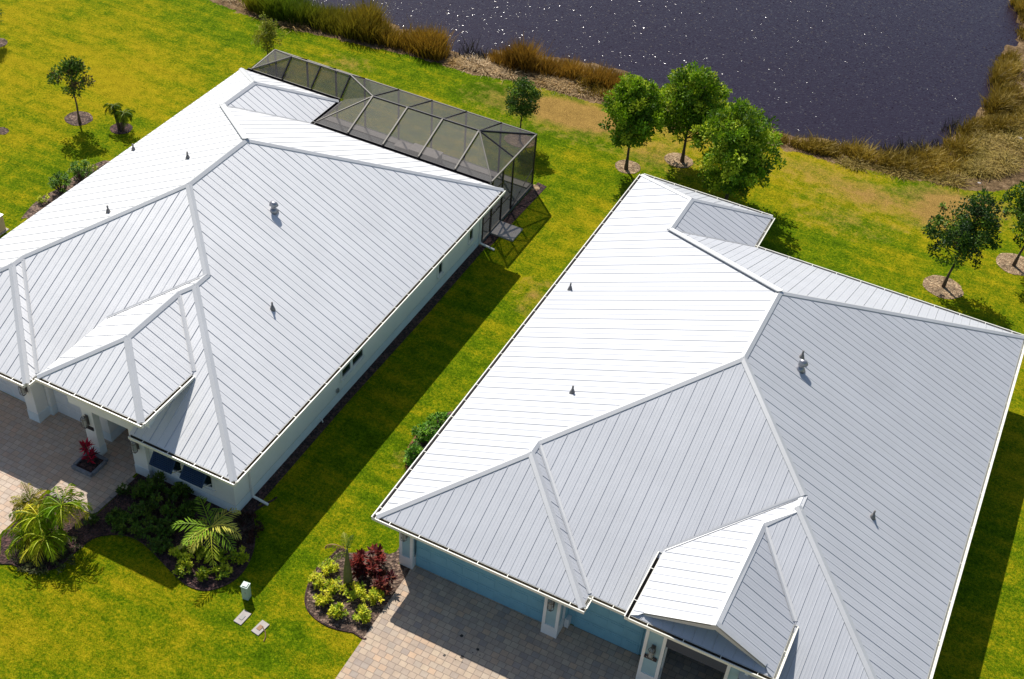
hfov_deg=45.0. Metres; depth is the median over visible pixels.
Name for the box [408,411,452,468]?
mulch bed
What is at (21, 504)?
shrub
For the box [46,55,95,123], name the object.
young oak
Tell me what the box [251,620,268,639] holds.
meter cover
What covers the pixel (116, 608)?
ground
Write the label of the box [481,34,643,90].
brown reeds
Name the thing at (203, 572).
croton
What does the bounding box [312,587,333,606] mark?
croton
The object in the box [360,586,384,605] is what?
croton
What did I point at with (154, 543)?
ixora
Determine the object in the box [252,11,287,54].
sparse sapling
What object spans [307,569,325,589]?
croton
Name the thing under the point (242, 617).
meter cover
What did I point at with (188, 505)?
ixora
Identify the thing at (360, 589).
croton
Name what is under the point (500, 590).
garage door
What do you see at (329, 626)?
bed edging
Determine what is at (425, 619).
driveway
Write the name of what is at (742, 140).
live oak
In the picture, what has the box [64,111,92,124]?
mulch ring
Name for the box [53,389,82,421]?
garage door
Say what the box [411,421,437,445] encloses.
hedge bush
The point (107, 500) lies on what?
paver border
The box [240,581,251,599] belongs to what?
utility pedestal
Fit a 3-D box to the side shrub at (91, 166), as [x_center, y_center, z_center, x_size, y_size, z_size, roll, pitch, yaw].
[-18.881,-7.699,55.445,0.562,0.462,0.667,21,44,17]
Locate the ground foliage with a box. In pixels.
[12,530,82,575]
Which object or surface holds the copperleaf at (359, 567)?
on the mulch bed at (348, 622)
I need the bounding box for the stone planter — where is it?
[71,450,107,477]
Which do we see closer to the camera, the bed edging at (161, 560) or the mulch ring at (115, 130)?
the bed edging at (161, 560)
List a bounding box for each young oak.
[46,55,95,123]
[921,186,1008,287]
[1000,180,1023,266]
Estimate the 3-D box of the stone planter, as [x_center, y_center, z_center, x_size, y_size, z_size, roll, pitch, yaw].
[-14.550,4.277,42.599,0.900,0.130,0.900,21,44,17]
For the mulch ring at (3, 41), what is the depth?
63.60 m
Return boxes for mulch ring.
[0,38,6,46]
[0,127,8,133]
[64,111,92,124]
[110,124,132,133]
[531,185,539,189]
[615,160,639,173]
[664,153,692,167]
[923,275,963,298]
[996,253,1023,275]
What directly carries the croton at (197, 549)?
on the mulch bed at (84, 533)
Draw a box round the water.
[302,0,1020,153]
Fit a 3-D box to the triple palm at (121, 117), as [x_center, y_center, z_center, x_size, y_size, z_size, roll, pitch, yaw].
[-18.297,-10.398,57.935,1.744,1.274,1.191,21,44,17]
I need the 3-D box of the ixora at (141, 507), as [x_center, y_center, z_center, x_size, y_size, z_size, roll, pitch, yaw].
[-12.322,5.652,40.927,1.017,0.635,0.893,-7,43,-13]
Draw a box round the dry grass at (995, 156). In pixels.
[221,0,1023,192]
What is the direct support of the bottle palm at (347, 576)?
on the mulch bed at (348, 622)
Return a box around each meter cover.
[234,610,250,624]
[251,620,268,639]
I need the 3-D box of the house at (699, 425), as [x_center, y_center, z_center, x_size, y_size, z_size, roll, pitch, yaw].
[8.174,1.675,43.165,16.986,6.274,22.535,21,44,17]
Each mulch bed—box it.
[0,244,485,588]
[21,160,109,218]
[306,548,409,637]
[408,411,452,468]
[483,182,546,245]
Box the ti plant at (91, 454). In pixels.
[79,437,99,463]
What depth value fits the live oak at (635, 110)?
55.70 m
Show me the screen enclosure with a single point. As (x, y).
(495, 153)
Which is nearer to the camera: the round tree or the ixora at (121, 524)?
the ixora at (121, 524)
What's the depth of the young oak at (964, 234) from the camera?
50.87 m
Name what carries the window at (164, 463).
in the house at (217, 294)
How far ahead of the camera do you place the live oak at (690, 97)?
56.28 m
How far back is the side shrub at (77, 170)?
54.57 m
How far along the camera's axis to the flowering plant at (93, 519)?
40.59 m
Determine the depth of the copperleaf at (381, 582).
39.23 m
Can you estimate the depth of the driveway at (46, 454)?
42.76 m
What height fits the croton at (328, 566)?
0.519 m
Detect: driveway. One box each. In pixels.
[0,391,135,533]
[335,565,724,678]
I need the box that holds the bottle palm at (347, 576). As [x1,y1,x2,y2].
[325,532,353,587]
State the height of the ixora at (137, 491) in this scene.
0.655 m
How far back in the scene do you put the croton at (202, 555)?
39.71 m
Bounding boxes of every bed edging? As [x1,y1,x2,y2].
[0,497,276,590]
[304,548,365,639]
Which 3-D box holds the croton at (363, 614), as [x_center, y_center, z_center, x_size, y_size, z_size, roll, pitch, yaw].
[-4.651,8.543,38.489,0.670,0.524,0.692,21,44,17]
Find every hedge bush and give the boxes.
[403,442,423,465]
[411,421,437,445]
[426,411,449,431]
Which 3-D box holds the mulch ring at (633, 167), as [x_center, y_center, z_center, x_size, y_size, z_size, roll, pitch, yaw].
[5.486,-8.202,58.654,1.237,0.001,1.175,21,44,17]
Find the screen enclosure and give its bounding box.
[247,49,537,242]
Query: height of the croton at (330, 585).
0.492 m
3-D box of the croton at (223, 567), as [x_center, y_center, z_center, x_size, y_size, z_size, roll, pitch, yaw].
[-9.255,7.377,39.372,0.690,0.509,0.662,21,44,17]
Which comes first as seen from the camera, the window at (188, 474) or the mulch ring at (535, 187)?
the window at (188, 474)
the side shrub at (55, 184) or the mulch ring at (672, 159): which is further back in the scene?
the mulch ring at (672, 159)
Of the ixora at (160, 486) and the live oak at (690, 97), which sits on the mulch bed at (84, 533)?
the ixora at (160, 486)
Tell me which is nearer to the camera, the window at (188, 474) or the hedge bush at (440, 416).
the window at (188, 474)
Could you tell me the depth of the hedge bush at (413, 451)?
43.29 m
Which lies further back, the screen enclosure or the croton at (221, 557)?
the screen enclosure
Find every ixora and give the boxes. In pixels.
[104,506,126,524]
[110,512,139,536]
[125,500,155,518]
[128,479,153,501]
[131,513,162,541]
[142,470,166,496]
[147,532,173,554]
[149,486,177,516]
[156,512,183,535]
[171,481,193,499]
[175,498,201,518]
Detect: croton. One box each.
[168,545,187,558]
[171,558,193,577]
[178,552,193,565]
[187,541,203,555]
[194,565,211,581]
[196,545,213,563]
[211,560,232,579]
[213,547,229,562]
[228,545,249,564]
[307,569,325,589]
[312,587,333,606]
[318,558,339,575]
[322,576,345,594]
[326,602,348,619]
[342,581,366,601]
[351,603,371,623]
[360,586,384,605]
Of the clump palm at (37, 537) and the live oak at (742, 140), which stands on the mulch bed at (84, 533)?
the clump palm at (37, 537)
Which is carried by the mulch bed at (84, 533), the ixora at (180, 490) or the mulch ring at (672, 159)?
the ixora at (180, 490)
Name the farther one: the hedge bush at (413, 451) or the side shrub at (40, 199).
the side shrub at (40, 199)
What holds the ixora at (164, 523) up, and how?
on the mulch bed at (84, 533)
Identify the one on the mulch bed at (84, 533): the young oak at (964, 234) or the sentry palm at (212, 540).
the sentry palm at (212, 540)
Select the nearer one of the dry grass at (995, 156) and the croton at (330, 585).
the croton at (330, 585)
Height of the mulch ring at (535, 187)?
0.001 m
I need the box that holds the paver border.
[49,477,134,513]
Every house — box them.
[0,68,505,512]
[371,173,1023,678]
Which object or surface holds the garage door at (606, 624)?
in the house at (699, 425)
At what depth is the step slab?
54.13 m
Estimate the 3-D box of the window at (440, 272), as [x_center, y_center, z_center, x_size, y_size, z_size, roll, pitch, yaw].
[-2.878,-3.141,50.002,0.099,1.430,0.480,21,44,17]
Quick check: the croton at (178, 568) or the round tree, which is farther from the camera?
the round tree
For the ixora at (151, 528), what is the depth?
40.32 m
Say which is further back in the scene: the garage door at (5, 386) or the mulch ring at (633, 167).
the mulch ring at (633, 167)
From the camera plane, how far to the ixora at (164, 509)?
41.05 m
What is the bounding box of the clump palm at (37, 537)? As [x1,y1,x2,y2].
[1,483,92,566]
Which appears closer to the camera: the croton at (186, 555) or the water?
the croton at (186, 555)
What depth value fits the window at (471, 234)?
52.13 m
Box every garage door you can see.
[0,378,23,399]
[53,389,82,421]
[416,540,544,621]
[574,602,643,654]
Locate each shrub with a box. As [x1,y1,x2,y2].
[10,481,49,521]
[37,193,48,202]
[48,170,71,193]
[66,159,92,180]
[86,164,97,171]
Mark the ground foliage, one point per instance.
(61, 565)
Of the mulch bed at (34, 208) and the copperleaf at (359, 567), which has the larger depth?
the mulch bed at (34, 208)
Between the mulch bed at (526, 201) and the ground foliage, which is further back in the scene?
the mulch bed at (526, 201)
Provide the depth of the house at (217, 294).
43.78 m
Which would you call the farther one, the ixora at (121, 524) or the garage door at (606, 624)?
the ixora at (121, 524)
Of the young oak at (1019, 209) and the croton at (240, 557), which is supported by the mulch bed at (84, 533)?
the croton at (240, 557)
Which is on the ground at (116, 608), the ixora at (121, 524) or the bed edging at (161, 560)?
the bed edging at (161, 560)
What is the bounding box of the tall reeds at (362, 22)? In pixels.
[238,0,455,60]
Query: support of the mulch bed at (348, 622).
on the ground at (116, 608)
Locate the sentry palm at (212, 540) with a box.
[170,496,241,566]
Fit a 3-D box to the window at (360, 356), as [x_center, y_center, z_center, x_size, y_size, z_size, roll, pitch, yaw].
[-5.854,0.617,45.378,0.099,1.280,1.600,21,44,17]
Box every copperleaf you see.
[349,543,386,580]
[370,569,397,594]
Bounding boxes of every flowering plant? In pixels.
[82,511,99,525]
[115,482,130,495]
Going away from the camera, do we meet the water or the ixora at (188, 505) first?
the ixora at (188, 505)
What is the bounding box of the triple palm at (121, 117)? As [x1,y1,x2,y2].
[103,103,135,130]
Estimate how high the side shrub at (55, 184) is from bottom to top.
1.026 m
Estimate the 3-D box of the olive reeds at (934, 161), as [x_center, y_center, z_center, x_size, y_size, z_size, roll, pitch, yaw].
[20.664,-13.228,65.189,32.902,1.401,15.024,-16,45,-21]
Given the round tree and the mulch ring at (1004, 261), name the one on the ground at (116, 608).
the mulch ring at (1004, 261)
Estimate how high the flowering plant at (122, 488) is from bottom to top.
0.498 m
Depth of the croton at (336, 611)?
38.48 m
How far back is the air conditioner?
51.79 m
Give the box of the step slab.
[491,221,522,241]
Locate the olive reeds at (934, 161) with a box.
[571,0,1023,177]
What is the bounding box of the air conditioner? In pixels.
[0,213,8,235]
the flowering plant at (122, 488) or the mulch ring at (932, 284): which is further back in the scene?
the mulch ring at (932, 284)
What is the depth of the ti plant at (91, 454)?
42.22 m
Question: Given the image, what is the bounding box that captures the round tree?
[505,76,543,127]
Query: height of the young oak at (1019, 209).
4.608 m
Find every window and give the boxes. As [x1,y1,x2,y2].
[149,451,182,476]
[179,465,215,492]
[340,347,365,381]
[437,261,443,278]
[467,228,474,244]
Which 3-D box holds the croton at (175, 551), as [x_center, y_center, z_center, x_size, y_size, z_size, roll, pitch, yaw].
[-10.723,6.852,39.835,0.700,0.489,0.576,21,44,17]
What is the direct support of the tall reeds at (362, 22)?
on the ground at (116, 608)
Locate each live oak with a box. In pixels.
[597,72,666,169]
[655,61,732,162]
[689,97,786,202]
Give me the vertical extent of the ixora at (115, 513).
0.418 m
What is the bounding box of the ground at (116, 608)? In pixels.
[0,0,1023,678]
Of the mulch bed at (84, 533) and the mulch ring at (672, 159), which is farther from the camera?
the mulch ring at (672, 159)
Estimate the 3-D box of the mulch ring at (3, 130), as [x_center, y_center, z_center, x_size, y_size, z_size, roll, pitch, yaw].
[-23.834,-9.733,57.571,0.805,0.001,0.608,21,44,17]

